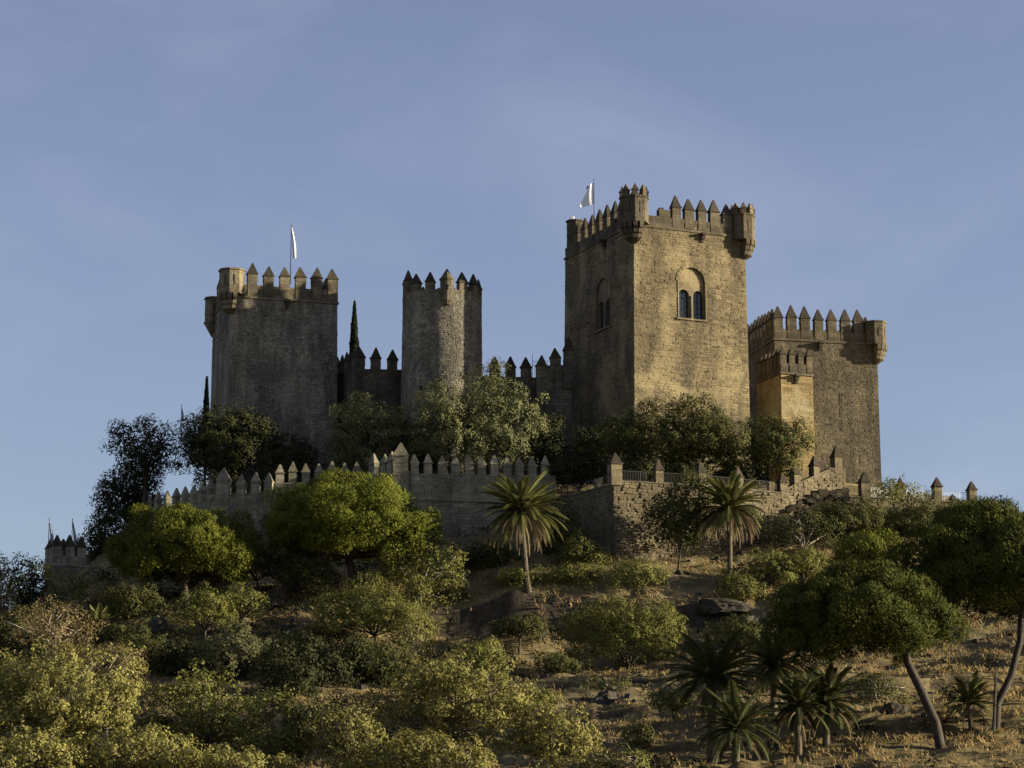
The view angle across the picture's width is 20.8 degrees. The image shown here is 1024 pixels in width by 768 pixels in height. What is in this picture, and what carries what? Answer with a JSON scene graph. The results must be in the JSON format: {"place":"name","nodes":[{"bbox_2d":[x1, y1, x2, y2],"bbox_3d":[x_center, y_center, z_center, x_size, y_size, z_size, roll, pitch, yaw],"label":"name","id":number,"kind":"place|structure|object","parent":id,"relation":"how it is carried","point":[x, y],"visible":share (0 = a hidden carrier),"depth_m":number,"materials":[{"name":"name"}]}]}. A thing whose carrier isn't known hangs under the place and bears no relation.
{"place":"outdoors","nodes":[
{"label":"outdoors","id":0,"kind":"place"},
{"bbox_2d":[0,473,1023,767],"bbox_3d":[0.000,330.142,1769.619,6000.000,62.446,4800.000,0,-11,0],"label":"hillside","id":1,"kind":"structure","parent":0,"point":[482,613],"depth_m":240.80,"materials":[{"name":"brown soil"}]},
{"bbox_2d":[0,551,24,624],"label":"deciduous tree","id":2,"kind":"object","parent":1,"relation":"on","point":[4,598],"visible":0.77,"depth_m":262.92,"materials":[{"name":"green plant"}]},
{"bbox_2d":[0,648,38,757],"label":"deciduous tree","id":3,"kind":"object","parent":1,"relation":"on","point":[4,664],"visible":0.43,"depth_m":186.10,"materials":[{"name":"green plant"}]},
{"bbox_2d":[0,603,58,654],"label":"bush","id":4,"kind":"object","parent":1,"relation":"on","point":[5,634],"visible":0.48,"depth_m":249.56,"materials":[{"name":"green plant"}]},
{"bbox_2d":[0,551,60,611],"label":"oak tree","id":5,"kind":"object","parent":1,"relation":"on","point":[24,597],"visible":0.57,"depth_m":285.83,"materials":[{"name":"green plant"}]},
{"bbox_2d":[1,594,106,659],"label":"bush","id":6,"kind":"object","parent":1,"relation":"on","point":[51,629],"visible":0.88,"depth_m":240.49,"materials":[{"name":"green plant"}]},
{"bbox_2d":[0,720,109,767],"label":"deciduous tree","id":7,"kind":"object","parent":1,"relation":"on","point":[74,758],"visible":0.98,"depth_m":176.58,"materials":[{"name":"green plant"}]},
{"bbox_2d":[44,535,87,595],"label":"gate turret","id":8,"kind":"object","parent":1,"relation":"on","point":[63,554],"visible":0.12,"depth_m":303.01,"materials":[{"name":"grey stone"}]},
{"bbox_2d":[39,560,111,615],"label":"tree","id":9,"kind":"object","parent":1,"relation":"on","point":[66,591],"visible":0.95,"depth_m":264.48,"materials":[{"name":"green plant"}]},
{"bbox_2d":[0,636,151,767],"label":"bush","id":10,"kind":"object","parent":1,"relation":"on","point":[69,719],"visible":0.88,"depth_m":182.09,"materials":[{"name":"green plant"}]},
{"bbox_2d":[76,505,131,560],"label":"oak tree","id":11,"kind":"object","parent":1,"relation":"on","point":[100,537],"visible":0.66,"depth_m":307.39,"materials":[{"name":"green plant"}]},
{"bbox_2d":[67,630,149,740],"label":"deciduous tree","id":12,"kind":"object","parent":1,"relation":"on","point":[119,660],"visible":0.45,"depth_m":199.42,"materials":[{"name":"green plant"}]},
{"bbox_2d":[85,613,156,646],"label":"shrub","id":13,"kind":"object","parent":1,"relation":"on","point":[117,631],"visible":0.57,"depth_m":245.25,"materials":[{"name":"green plant"}]},
{"bbox_2d":[87,461,171,529],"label":"oak tree","id":14,"kind":"object","parent":1,"relation":"on","point":[118,490],"visible":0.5,"depth_m":313.98,"materials":[{"name":"green plant"}]},
{"bbox_2d":[95,577,167,621],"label":"shrub","id":15,"kind":"object","parent":1,"relation":"on","point":[118,599],"visible":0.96,"depth_m":256.24,"materials":[{"name":"green plant"}]},
{"bbox_2d":[98,413,180,530],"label":"oak tree","id":16,"kind":"object","parent":1,"relation":"on","point":[152,461],"visible":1,"depth_m":308.46,"materials":[{"name":"green plant"}]},
{"bbox_2d":[78,722,217,767],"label":"deciduous tree","id":17,"kind":"object","parent":1,"relation":"on","point":[140,756],"visible":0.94,"depth_m":178.06,"materials":[{"name":"green plant"}]},
{"bbox_2d":[107,632,189,678],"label":"tree","id":18,"kind":"object","parent":1,"relation":"on","point":[152,662],"visible":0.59,"depth_m":232.77,"materials":[{"name":"green plant"}]},
{"bbox_2d":[101,501,265,610],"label":"stone pine","id":19,"kind":"object","parent":1,"relation":"on","point":[200,545],"visible":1,"depth_m":257.52,"materials":[{"name":"green plant"}]},
{"bbox_2d":[152,634,224,677],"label":"shrub","id":20,"kind":"object","parent":1,"relation":"on","point":[182,645],"visible":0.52,"depth_m":233.26,"materials":[{"name":"green plant"}]},
{"bbox_2d":[158,581,240,639],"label":"shrub","id":21,"kind":"object","parent":1,"relation":"on","point":[208,608],"visible":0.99,"depth_m":247.02,"materials":[{"name":"green plant"}]},
{"bbox_2d":[129,658,281,763],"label":"bush","id":22,"kind":"object","parent":1,"relation":"on","point":[198,724],"visible":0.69,"depth_m":188.32,"materials":[{"name":"green plant"}]},
{"bbox_2d":[168,403,285,488],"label":"oak tree","id":23,"kind":"object","parent":1,"relation":"on","point":[239,449],"visible":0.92,"depth_m":304.52,"materials":[{"name":"green plant"}]},
{"bbox_2d":[184,617,285,679],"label":"shrub","id":24,"kind":"object","parent":1,"relation":"on","point":[229,652],"visible":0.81,"depth_m":230.62,"materials":[{"name":"green plant"}]},
{"bbox_2d":[166,742,305,767],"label":"bush","id":25,"kind":"object","parent":1,"relation":"on","point":[250,760],"visible":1,"depth_m":176.95,"materials":[{"name":"green plant"}]},
{"bbox_2d":[216,582,270,634],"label":"shrub","id":26,"kind":"object","parent":1,"relation":"on","point":[242,595],"visible":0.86,"depth_m":250.54,"materials":[{"name":"green plant"}]},
{"bbox_2d":[233,542,285,598],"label":"tree","id":27,"kind":"object","parent":1,"relation":"on","point":[266,556],"visible":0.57,"depth_m":264.41,"materials":[{"name":"green plant"}]},
{"bbox_2d":[204,263,338,494],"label":"tower","id":28,"kind":"structure","parent":1,"relation":"on","point":[274,352],"depth_m":317.65,"materials":[{"name":"grey stone"}]},
{"bbox_2d":[230,683,322,767],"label":"bush","id":29,"kind":"object","parent":1,"relation":"on","point":[284,740],"visible":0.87,"depth_m":184.36,"materials":[{"name":"green plant"}]},
{"bbox_2d":[246,423,328,488],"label":"oak tree","id":30,"kind":"object","parent":1,"relation":"on","point":[299,459],"visible":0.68,"depth_m":299.10,"materials":[{"name":"green plant"}]},
{"bbox_2d":[246,625,335,697],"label":"tree","id":31,"kind":"object","parent":1,"relation":"on","point":[290,673],"visible":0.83,"depth_m":224.81,"materials":[{"name":"green plant"}]},
{"bbox_2d":[266,548,338,600],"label":"tree","id":32,"kind":"object","parent":1,"relation":"on","point":[306,575],"visible":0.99,"depth_m":262.80,"materials":[{"name":"green plant"}]},
{"bbox_2d":[290,631,373,687],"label":"tree","id":33,"kind":"object","parent":1,"relation":"on","point":[327,656],"visible":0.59,"depth_m":230.90,"materials":[{"name":"green plant"}]},
{"bbox_2d":[292,689,402,767],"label":"deciduous tree","id":34,"kind":"object","parent":1,"relation":"on","point":[338,739],"visible":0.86,"depth_m":182.55,"materials":[{"name":"green plant"}]},
{"bbox_2d":[141,443,555,541],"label":"curtain wall","id":35,"kind":"structure","parent":1,"relation":"on","point":[454,496],"depth_m":288.99,"materials":[{"name":"stone"}]},
{"bbox_2d":[256,467,447,598],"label":"stone pine","id":36,"kind":"object","parent":1,"relation":"on","point":[324,514],"visible":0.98,"depth_m":260.53,"materials":[{"name":"green plant"}]},
{"bbox_2d":[318,391,419,473],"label":"olive tree","id":37,"kind":"object","parent":1,"relation":"on","point":[352,445],"visible":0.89,"depth_m":297.34,"materials":[{"name":"green plant"}]},
{"bbox_2d":[337,346,400,477],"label":"wall","id":38,"kind":"structure","parent":1,"relation":"on","point":[375,381],"depth_m":313.70,"materials":[{"name":"stone"}]},
{"bbox_2d":[304,569,448,644],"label":"shrub","id":39,"kind":"object","parent":1,"relation":"on","point":[367,608],"visible":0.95,"depth_m":249.81,"materials":[{"name":"green plant"}]},
{"bbox_2d":[337,631,428,688],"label":"tree","id":40,"kind":"object","parent":1,"relation":"on","point":[392,662],"visible":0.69,"depth_m":232.48,"materials":[{"name":"green plant"}]},
{"bbox_2d":[321,727,497,767],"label":"deciduous tree","id":41,"kind":"object","parent":1,"relation":"on","point":[448,752],"visible":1,"depth_m":177.50,"materials":[{"name":"green plant"}]},
{"bbox_2d":[390,596,440,664],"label":"shrub","id":42,"kind":"object","parent":1,"relation":"on","point":[419,636],"visible":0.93,"depth_m":247.12,"materials":[{"name":"green plant"}]},
{"bbox_2d":[367,528,469,608],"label":"tree","id":43,"kind":"object","parent":1,"relation":"on","point":[404,571],"visible":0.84,"depth_m":262.52,"materials":[{"name":"green plant"}]},
{"bbox_2d":[400,269,482,474],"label":"round tower","id":44,"kind":"structure","parent":1,"relation":"on","point":[442,330],"depth_m":307.87,"materials":[{"name":"grey stone"}]},
{"bbox_2d":[362,637,539,761],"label":"deciduous tree","id":45,"kind":"object","parent":1,"relation":"on","point":[439,702],"visible":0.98,"depth_m":185.31,"materials":[{"name":"green plant"}]},
{"bbox_2d":[403,374,504,474],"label":"olive tree","id":46,"kind":"object","parent":1,"relation":"on","point":[446,447],"visible":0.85,"depth_m":295.07,"materials":[{"name":"green plant"}]},
{"bbox_2d":[451,635,510,688],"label":"shrub","id":47,"kind":"object","parent":1,"relation":"on","point":[469,649],"visible":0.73,"depth_m":232.40,"materials":[{"name":"green plant"}]},
{"bbox_2d":[451,537,530,570],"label":"shrub","id":48,"kind":"object","parent":1,"relation":"on","point":[505,553],"visible":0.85,"depth_m":272.33,"materials":[{"name":"green plant"}]},
{"bbox_2d":[449,356,550,474],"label":"olive tree","id":49,"kind":"object","parent":1,"relation":"on","point":[509,406],"visible":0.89,"depth_m":296.82,"materials":[{"name":"green plant"}]},
{"bbox_2d":[0,525,1014,767],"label":"undergrowth","id":50,"kind":"object","parent":1,"relation":"on","point":[175,594],"visible":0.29,"depth_m":243.75,"materials":[{"name":"green plant"}]},
{"bbox_2d":[487,611,551,654],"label":"shrub","id":51,"kind":"object","parent":1,"relation":"on","point":[521,628],"visible":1,"depth_m":257.14,"materials":[{"name":"green plant"}]},
{"bbox_2d":[493,563,545,589],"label":"shrub","id":52,"kind":"object","parent":1,"relation":"on","point":[513,575],"visible":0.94,"depth_m":264.38,"materials":[{"name":"green plant"}]},
{"bbox_2d":[474,470,569,593],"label":"palm tree","id":53,"kind":"object","parent":1,"relation":"on","point":[522,505],"visible":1,"depth_m":263.76,"materials":[{"name":"green plant"}]},
{"bbox_2d":[21,534,1023,767],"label":"loose rubble","id":54,"kind":"object","parent":1,"relation":"on","point":[679,572],"visible":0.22,"depth_m":230.39,"materials":[{"name":"grey stone"}]},
{"bbox_2d":[482,337,574,475],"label":"wall","id":55,"kind":"structure","parent":1,"relation":"on","point":[554,380],"depth_m":311.81,"materials":[{"name":"stone"}]},
{"bbox_2d":[510,682,563,705],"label":"tree","id":56,"kind":"object","parent":1,"relation":"on","point":[540,697],"visible":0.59,"depth_m":222.82,"materials":[{"name":"green plant"}]},
{"bbox_2d":[514,412,570,475],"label":"oak tree","id":57,"kind":"object","parent":1,"relation":"on","point":[541,443],"visible":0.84,"depth_m":299.45,"materials":[{"name":"green plant"}]},
{"bbox_2d":[491,700,604,767],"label":"deciduous tree","id":58,"kind":"object","parent":1,"relation":"on","point":[541,742],"visible":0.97,"depth_m":184.12,"materials":[{"name":"green plant"}]},
{"bbox_2d":[532,650,581,673],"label":"shrub","id":59,"kind":"object","parent":1,"relation":"on","point":[547,661],"visible":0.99,"depth_m":243.02,"materials":[{"name":"green plant"}]},
{"bbox_2d":[528,491,591,555],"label":"tree","id":60,"kind":"object","parent":1,"relation":"on","point":[557,543],"visible":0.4,"depth_m":276.71,"materials":[{"name":"green plant"}]},
{"bbox_2d":[531,561,607,591],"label":"shrub","id":61,"kind":"object","parent":1,"relation":"on","point":[573,576],"visible":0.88,"depth_m":264.53,"materials":[{"name":"green plant"}]},
{"bbox_2d":[540,448,606,490],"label":"shrub","id":62,"kind":"object","parent":1,"relation":"on","point":[567,470],"visible":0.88,"depth_m":292.24,"materials":[{"name":"green plant"}]},
{"bbox_2d":[547,529,614,573],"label":"shrub","id":63,"kind":"object","parent":1,"relation":"on","point":[579,553],"visible":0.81,"depth_m":268.79,"materials":[{"name":"green plant"}]},
{"bbox_2d":[563,423,626,484],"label":"oak tree","id":64,"kind":"object","parent":1,"relation":"on","point":[584,435],"visible":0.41,"depth_m":299.75,"materials":[{"name":"green plant"}]},
{"bbox_2d":[565,742,654,767],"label":"deciduous tree","id":65,"kind":"object","parent":1,"relation":"on","point":[614,761],"visible":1,"depth_m":182.01,"materials":[{"name":"green plant"}]},
{"bbox_2d":[580,670,647,690],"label":"shrub","id":66,"kind":"object","parent":1,"relation":"on","point":[599,685],"visible":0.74,"depth_m":230.72,"materials":[{"name":"green plant"}]},
{"bbox_2d":[548,593,689,668],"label":"shrub","id":67,"kind":"object","parent":1,"relation":"on","point":[635,630],"visible":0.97,"depth_m":248.34,"materials":[{"name":"green plant"}]},
{"bbox_2d":[606,406,652,467],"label":"olive tree","id":68,"kind":"object","parent":1,"relation":"on","point":[623,417],"visible":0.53,"depth_m":291.67,"materials":[{"name":"green plant"}]},
{"bbox_2d":[601,555,670,593],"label":"shrub","id":69,"kind":"object","parent":1,"relation":"on","point":[636,565],"visible":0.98,"depth_m":264.46,"materials":[{"name":"green plant"}]},
{"bbox_2d":[619,719,657,748],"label":"shrub","id":70,"kind":"object","parent":1,"relation":"on","point":[638,730],"visible":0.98,"depth_m":205.27,"materials":[{"name":"green plant"}]},
{"bbox_2d":[622,458,654,480],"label":"shrub","id":71,"kind":"object","parent":1,"relation":"on","point":[642,465],"visible":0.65,"depth_m":281.93,"materials":[{"name":"green plant"}]},
{"bbox_2d":[564,183,755,483],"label":"keep tower","id":72,"kind":"structure","parent":1,"relation":"on","point":[655,306],"depth_m":311.45,"materials":[{"name":"stone"}]},
{"bbox_2d":[593,275,610,333],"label":"window","id":73,"kind":"structure","parent":72,"relation":"in","point":[602,294],"depth_m":315.56,"materials":[{"name":"stone"}]},
{"bbox_2d":[676,264,708,321],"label":"window","id":74,"kind":"structure","parent":72,"relation":"in","point":[691,283],"depth_m":311.28,"materials":[{"name":"stone"}]},
{"bbox_2d":[637,681,701,718],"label":"shrub","id":75,"kind":"object","parent":1,"relation":"on","point":[673,704],"visible":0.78,"depth_m":216.90,"materials":[{"name":"green plant"}]},
{"bbox_2d":[587,391,761,483],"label":"olive tree","id":76,"kind":"object","parent":1,"relation":"on","point":[674,444],"visible":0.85,"depth_m":287.06,"materials":[{"name":"green plant"}]},
{"bbox_2d":[638,469,716,569],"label":"small tree","id":77,"kind":"object","parent":1,"relation":"on","point":[681,511],"visible":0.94,"depth_m":271.89,"materials":[{"name":"green plant"}]},
{"bbox_2d":[663,460,713,484],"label":"shrub","id":78,"kind":"object","parent":1,"relation":"on","point":[677,465],"visible":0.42,"depth_m":283.82,"materials":[{"name":"green plant"}]},
{"bbox_2d":[555,446,850,561],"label":"bastion wall","id":79,"kind":"structure","parent":1,"relation":"on","point":[611,510],"depth_m":279.37,"materials":[{"name":"stone"}]},
{"bbox_2d":[656,627,773,761],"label":"palm tree","id":80,"kind":"object","parent":1,"relation":"on","point":[709,667],"visible":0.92,"depth_m":199.84,"materials":[{"name":"green plant"}]},
{"bbox_2d":[697,598,754,617],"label":"rock","id":81,"kind":"object","parent":1,"relation":"on","point":[712,607],"visible":0.98,"depth_m":260.82,"materials":[{"name":"grey stone"}]},
{"bbox_2d":[686,470,766,579],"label":"palm tree","id":82,"kind":"object","parent":1,"relation":"on","point":[730,499],"visible":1,"depth_m":269.90,"materials":[{"name":"green plant"}]},
{"bbox_2d":[689,680,780,764],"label":"palm tree","id":83,"kind":"object","parent":1,"relation":"on","point":[735,719],"visible":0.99,"depth_m":194.42,"materials":[{"name":"green plant"}]},
{"bbox_2d":[698,612,772,654],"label":"shrub","id":84,"kind":"object","parent":1,"relation":"on","point":[723,637],"visible":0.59,"depth_m":245.81,"materials":[{"name":"green plant"}]},
{"bbox_2d":[714,567,768,600],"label":"shrub","id":85,"kind":"object","parent":1,"relation":"on","point":[736,590],"visible":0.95,"depth_m":263.40,"materials":[{"name":"green plant"}]},
{"bbox_2d":[712,459,770,489],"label":"shrub","id":86,"kind":"object","parent":1,"relation":"on","point":[750,473],"visible":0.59,"depth_m":286.87,"materials":[{"name":"green plant"}]},
{"bbox_2d":[732,631,806,722],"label":"palm tree","id":87,"kind":"object","parent":1,"relation":"on","point":[776,662],"visible":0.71,"depth_m":209.21,"materials":[{"name":"green plant"}]},
{"bbox_2d":[738,545,800,587],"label":"shrub","id":88,"kind":"object","parent":1,"relation":"on","point":[763,571],"visible":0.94,"depth_m":266.21,"materials":[{"name":"green plant"}]},
{"bbox_2d":[737,407,820,489],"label":"olive tree","id":89,"kind":"object","parent":1,"relation":"on","point":[774,444],"visible":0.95,"depth_m":286.95,"materials":[{"name":"green plant"}]},
{"bbox_2d":[755,347,814,483],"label":"tower","id":90,"kind":"structure","parent":1,"relation":"on","point":[784,388],"depth_m":318.02,"materials":[{"name":"stone"}]},
{"bbox_2d":[756,669,836,756],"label":"palm tree","id":91,"kind":"object","parent":1,"relation":"on","point":[795,696],"visible":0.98,"depth_m":198.81,"materials":[{"name":"green plant"}]},
{"bbox_2d":[748,506,845,549],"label":"shrub","id":92,"kind":"object","parent":1,"relation":"on","point":[800,528],"visible":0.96,"depth_m":278.20,"materials":[{"name":"green plant"}]},
{"bbox_2d":[776,542,832,582],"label":"shrub","id":93,"kind":"object","parent":1,"relation":"on","point":[799,558],"visible":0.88,"depth_m":266.82,"materials":[{"name":"green plant"}]},
{"bbox_2d":[747,305,887,486],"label":"square tower","id":94,"kind":"structure","parent":1,"relation":"on","point":[848,358],"depth_m":326.28,"materials":[{"name":"stone"}]},
{"bbox_2d":[786,663,872,745],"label":"palm tree","id":95,"kind":"object","parent":1,"relation":"on","point":[833,681],"visible":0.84,"depth_m":200.73,"materials":[{"name":"green plant"}]},
{"bbox_2d":[800,494,888,535],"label":"shrub","id":96,"kind":"object","parent":1,"relation":"on","point":[865,519],"visible":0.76,"depth_m":281.51,"materials":[{"name":"green plant"}]},
{"bbox_2d":[757,556,972,748],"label":"stone pine","id":97,"kind":"object","parent":1,"relation":"on","point":[868,609],"visible":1,"depth_m":197.82,"materials":[{"name":"green plant"}]},
{"bbox_2d":[825,528,915,572],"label":"stone pine","id":98,"kind":"object","parent":1,"relation":"on","point":[867,546],"visible":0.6,"depth_m":240.16,"materials":[{"name":"green plant"}]},
{"bbox_2d":[842,671,917,703],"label":"shrub","id":99,"kind":"object","parent":1,"relation":"on","point":[878,687],"visible":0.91,"depth_m":213.29,"materials":[{"name":"green plant"}]},
{"bbox_2d":[863,473,932,530],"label":"tree","id":100,"kind":"object","parent":1,"relation":"on","point":[890,492],"visible":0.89,"depth_m":287.94,"materials":[{"name":"green plant"}]},
{"bbox_2d":[855,493,960,535],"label":"shrub","id":101,"kind":"object","parent":1,"relation":"on","point":[907,515],"visible":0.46,"depth_m":284.34,"materials":[{"name":"green plant"}]},
{"bbox_2d":[846,471,977,520],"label":"terrace wall","id":102,"kind":"structure","parent":1,"relation":"on","point":[864,481],"depth_m":296.00,"materials":[{"name":"stone"}]},
{"bbox_2d":[881,494,1023,730],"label":"stone pine","id":103,"kind":"object","parent":1,"relation":"on","point":[978,557],"visible":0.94,"depth_m":204.47,"materials":[{"name":"green plant"}]},
{"bbox_2d":[937,670,998,731],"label":"palm tree","id":104,"kind":"object","parent":1,"relation":"on","point":[969,698],"visible":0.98,"depth_m":204.99,"materials":[{"name":"green plant"}]},
{"bbox_2d":[0,0,1023,607],"label":"sky","id":105,"kind":"structure","parent":0,"point":[149,149],"materials":[{"name":"blue"}]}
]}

